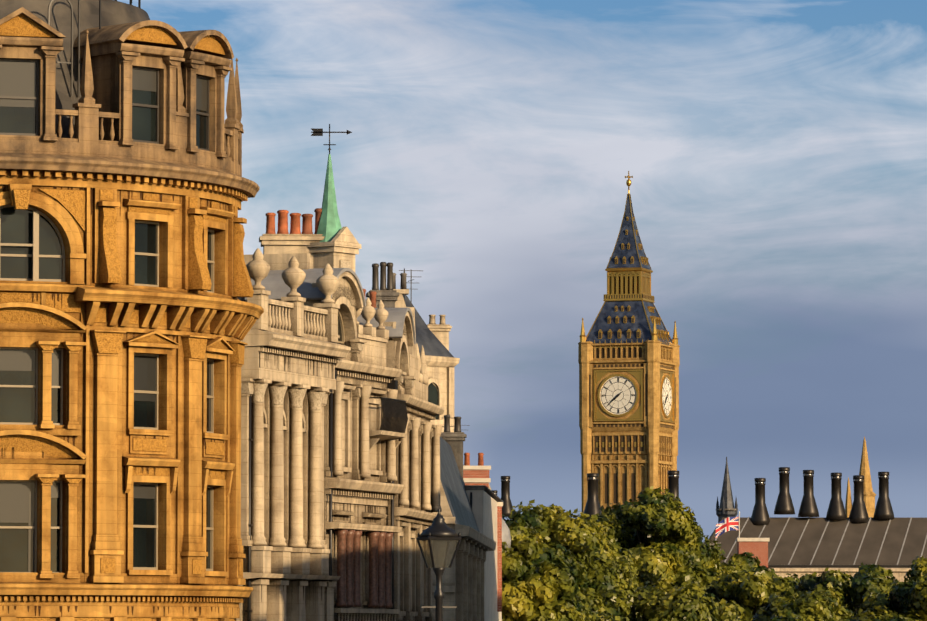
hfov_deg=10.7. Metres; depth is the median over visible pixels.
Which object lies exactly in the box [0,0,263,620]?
golden building
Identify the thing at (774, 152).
sky
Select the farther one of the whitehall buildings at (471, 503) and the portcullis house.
the portcullis house
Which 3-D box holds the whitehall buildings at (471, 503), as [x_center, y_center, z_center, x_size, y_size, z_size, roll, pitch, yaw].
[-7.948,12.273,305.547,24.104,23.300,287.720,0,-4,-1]
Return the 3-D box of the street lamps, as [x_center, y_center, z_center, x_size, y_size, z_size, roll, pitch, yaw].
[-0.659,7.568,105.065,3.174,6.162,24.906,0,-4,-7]
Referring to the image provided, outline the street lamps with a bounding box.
[416,508,461,620]
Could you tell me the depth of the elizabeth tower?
895.16 m
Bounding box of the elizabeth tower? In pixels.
[578,171,679,512]
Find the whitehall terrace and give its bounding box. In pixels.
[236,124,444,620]
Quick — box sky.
[117,0,926,541]
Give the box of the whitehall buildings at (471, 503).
[399,268,510,620]
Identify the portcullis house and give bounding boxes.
[491,436,926,581]

